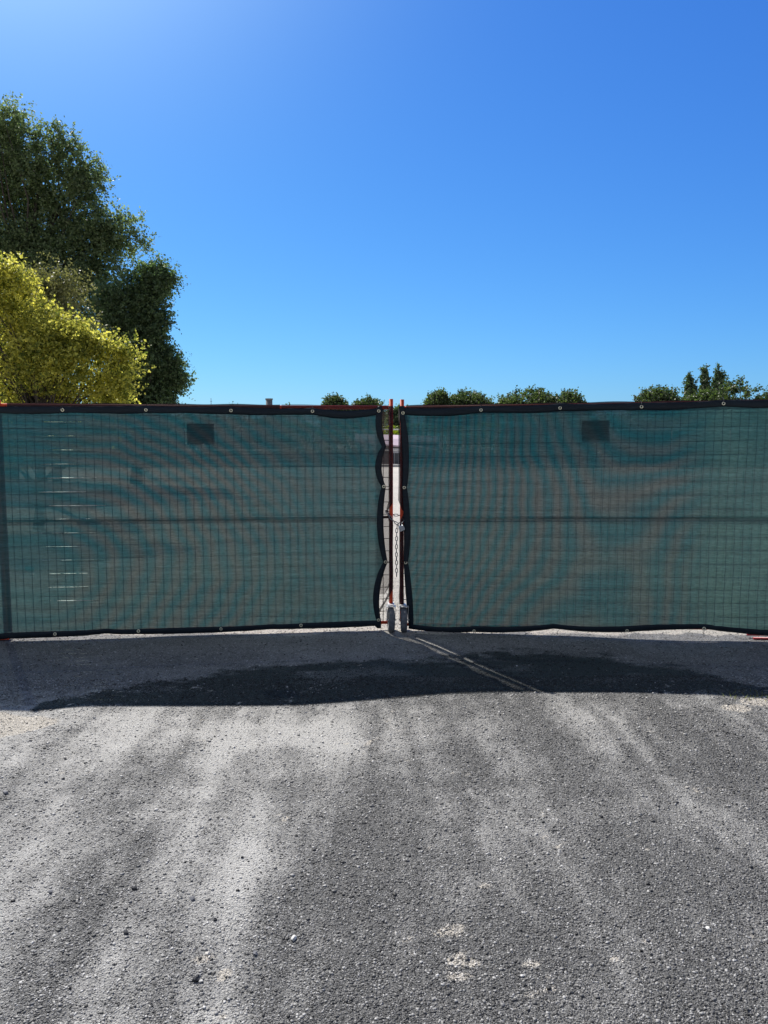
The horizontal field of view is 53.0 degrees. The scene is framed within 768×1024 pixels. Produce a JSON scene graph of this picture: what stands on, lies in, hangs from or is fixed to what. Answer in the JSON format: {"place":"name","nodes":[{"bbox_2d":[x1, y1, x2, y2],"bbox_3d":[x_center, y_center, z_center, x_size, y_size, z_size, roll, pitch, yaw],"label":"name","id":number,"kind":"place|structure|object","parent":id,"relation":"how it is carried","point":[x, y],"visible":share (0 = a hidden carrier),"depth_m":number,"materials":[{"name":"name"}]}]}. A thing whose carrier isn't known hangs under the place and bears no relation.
{"place":"outdoors","nodes":[
{"label":"outdoors","id":0,"kind":"place"},
{"bbox_2d":[265,398,272,404],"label":"chimney","id":1,"kind":"object","parent":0,"point":[268,401],"visible":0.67,"depth_m":88.83,"materials":[{"name":"grey concrete"}]},
{"bbox_2d":[0,467,767,1023],"bbox_3d":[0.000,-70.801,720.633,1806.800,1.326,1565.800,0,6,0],"label":"ground","id":2,"kind":"structure","parent":0,"point":[586,663],"depth_m":3.24,"materials":[{"name":"grey asphalt"}]},
{"bbox_2d":[6,251,116,505],"bbox_3d":[-6.615,-2.667,15.834,2.170,5.229,1.598,0,6,0],"label":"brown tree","id":3,"kind":"object","parent":2,"relation":"on","point":[62,290],"visible":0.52,"depth_m":15.50,"materials":[{"name":"green plant"}]},
{"bbox_2d":[0,91,156,403],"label":"poplar tree","id":4,"kind":"object","parent":2,"relation":"on","point":[36,203],"visible":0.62,"depth_m":25.85,"materials":[{"name":"green plant"}]},
{"bbox_2d":[0,250,159,403],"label":"golden tree","id":5,"kind":"object","parent":2,"relation":"on","point":[50,350],"visible":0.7,"depth_m":12.13,"materials":[{"name":"yellow plant"}]},
{"bbox_2d":[85,250,198,403],"bbox_3d":[-7.529,-4.417,23.829,3.509,7.124,2.609,0,6,0],"label":"alder tree","id":6,"kind":"object","parent":2,"relation":"on","point":[139,303],"visible":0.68,"depth_m":23.19,"materials":[{"name":"green plant"}]},
{"bbox_2d":[192,974,199,981],"bbox_3d":[-0.532,1.323,2.184,0.020,0.016,0.023,0,6,0],"label":"stone","id":7,"kind":"object","parent":2,"relation":"on","point":[195,978],"visible":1,"depth_m":2.18,"materials":[{"name":"grey stone"}]},
{"bbox_2d":[0,399,395,631],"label":"gate leaf","id":8,"kind":"object","parent":2,"relation":"on","point":[387,471],"visible":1,"depth_m":5.95,"materials":[{"name":"orange paint"}]},
{"bbox_2d":[0,405,389,638],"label":"privacy screen","id":9,"kind":"object","parent":8,"relation":"attached to","point":[184,520],"visible":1,"depth_m":5.86,"materials":[{"name":"green fabric"}]},
{"bbox_2d":[65,453,397,463],"bbox_3d":[0.176,-2.540,36.977,60.538,0.722,0.140,0,6,0],"label":"board fence","id":10,"kind":"object","parent":2,"relation":"on","point":[396,458],"visible":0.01,"depth_m":37.01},
{"bbox_2d":[321,391,350,410],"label":"round tree","id":11,"kind":"object","parent":2,"relation":"on","point":[337,399],"visible":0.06,"depth_m":73.68,"materials":[{"name":"green plant"}]},
{"bbox_2d":[347,394,385,410],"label":"round tree","id":12,"kind":"object","parent":2,"relation":"on","point":[368,400],"visible":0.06,"depth_m":73.29,"materials":[{"name":"green plant"}]},
{"bbox_2d":[393,425,397,434],"bbox_3d":[0.507,-3.615,46.871,13.179,3.852,1.595,0,6,0],"label":"hedge","id":13,"kind":"object","parent":2,"relation":"on","point":[394,431],"depth_m":46.41,"materials":[{"name":"green plant"}]},
{"bbox_2d":[393,435,398,463],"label":"shed","id":14,"kind":"structure","parent":2,"relation":"on","point":[395,442],"depth_m":41.76,"materials":[{"name":"white"}]},
{"bbox_2d":[393,448,398,463],"bbox_3d":[0.650,-2.926,41.788,0.750,1.100,0.060,0,6,0],"label":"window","id":15,"kind":"structure","parent":14,"relation":"in","point":[394,452],"depth_m":41.73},
{"bbox_2d":[388,403,407,434],"bbox_3d":[0.968,-5.632,57.685,2.232,5.300,2.350,5,8,41],"label":"round tree","id":16,"kind":"object","parent":2,"relation":"on","point":[395,416],"visible":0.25,"depth_m":57.10,"materials":[{"name":"green plant"}]},
{"bbox_2d":[422,387,450,404],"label":"round tree","id":17,"kind":"object","parent":2,"relation":"on","point":[438,397],"visible":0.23,"depth_m":68.60,"materials":[{"name":"green plant"}]},
{"bbox_2d":[446,388,494,404],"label":"round tree","id":18,"kind":"object","parent":2,"relation":"on","point":[461,397],"visible":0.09,"depth_m":68.27,"materials":[{"name":"green plant"}]},
{"bbox_2d":[491,384,555,403],"bbox_3d":[12.074,-7.375,66.007,6.751,7.087,5.778,0,6,0],"label":"round tree","id":19,"kind":"object","parent":2,"relation":"on","point":[540,395],"visible":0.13,"depth_m":64.91,"materials":[{"name":"green plant"}]},
{"bbox_2d":[547,386,586,402],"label":"round tree","id":20,"kind":"object","parent":2,"relation":"on","point":[566,396],"visible":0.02,"depth_m":65.03,"materials":[{"name":"green plant"}]},
{"bbox_2d":[398,399,767,631],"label":"gate leaf","id":21,"kind":"object","parent":2,"relation":"on","point":[403,619],"visible":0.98,"depth_m":5.94,"materials":[{"name":"orange paint"}]},
{"bbox_2d":[386,512,403,576],"bbox_3d":[0.091,0.243,6.038,0.166,0.524,0.127,0,6,0],"label":"chain","id":22,"kind":"object","parent":21,"relation":"hanging from","point":[395,540],"visible":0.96,"depth_m":5.99,"materials":[{"name":"metal"}]},
{"bbox_2d":[398,522,404,531],"bbox_3d":[0.134,0.116,5.950,0.057,0.072,0.026,0,6,0],"label":"padlock","id":23,"kind":"object","parent":22,"relation":"attached to","point":[401,528],"visible":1,"depth_m":5.94,"materials":[{"name":"metal"}]},
{"bbox_2d":[399,397,767,635],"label":"privacy screen","id":24,"kind":"object","parent":21,"relation":"attached to","point":[630,517],"visible":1,"depth_m":5.83,"materials":[{"name":"green fabric"}]},
{"bbox_2d":[631,384,682,401],"bbox_3d":[23.067,-7.274,65.113,5.158,7.074,4.616,0,6,0],"label":"round tree","id":25,"kind":"object","parent":2,"relation":"on","point":[663,393],"visible":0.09,"depth_m":64.11,"materials":[{"name":"green plant"}]},
{"bbox_2d":[681,371,699,397],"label":"columnar poplar","id":26,"kind":"object","parent":2,"relation":"on","point":[689,384],"visible":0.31,"depth_m":103.47,"materials":[{"name":"green plant"}]},
{"bbox_2d":[697,363,712,393],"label":"columnar poplar","id":27,"kind":"object","parent":2,"relation":"on","point":[704,380],"visible":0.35,"depth_m":103.35,"materials":[{"name":"green plant"}]},
{"bbox_2d":[680,386,730,399],"bbox_3d":[25.517,-6.686,61.336,4.925,6.665,4.445,0,6,0],"label":"round tree","id":28,"kind":"object","parent":2,"relation":"on","point":[705,394],"visible":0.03,"depth_m":60.47,"materials":[{"name":"green plant"}]},
{"bbox_2d":[711,363,728,392],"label":"columnar poplar","id":29,"kind":"object","parent":2,"relation":"on","point":[719,376],"visible":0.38,"depth_m":103.28,"materials":[{"name":"green plant"}]},
{"bbox_2d":[711,374,767,399],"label":"round tree","id":30,"kind":"object","parent":2,"relation":"on","point":[732,388],"visible":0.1,"depth_m":61.06,"materials":[{"name":"green plant"}]},
{"bbox_2d":[718,688,767,700],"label":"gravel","id":31,"kind":"structure","parent":2,"relation":"on","point":[746,696],"depth_m":4.49,"materials":[{"name":"grey gravel"}]},
{"bbox_2d":[747,634,767,639],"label":"fence panel","id":32,"kind":"object","parent":2,"relation":"on","point":[761,638],"visible":0.82,"depth_m":5.81,"materials":[{"name":"orange paint"}]},
{"bbox_2d":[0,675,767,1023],"bbox_3d":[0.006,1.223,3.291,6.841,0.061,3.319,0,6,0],"label":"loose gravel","id":33,"kind":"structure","parent":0,"point":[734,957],"depth_m":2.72,"materials":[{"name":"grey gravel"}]},
{"bbox_2d":[0,578,767,689],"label":"gravel","id":34,"kind":"structure","parent":0,"point":[540,655],"depth_m":5.38,"materials":[{"name":"grey gravel"}]},
{"bbox_2d":[0,0,767,409],"label":"sky","id":35,"kind":"structure","parent":0,"point":[396,200],"materials":[{"name":"blue"}]}
]}

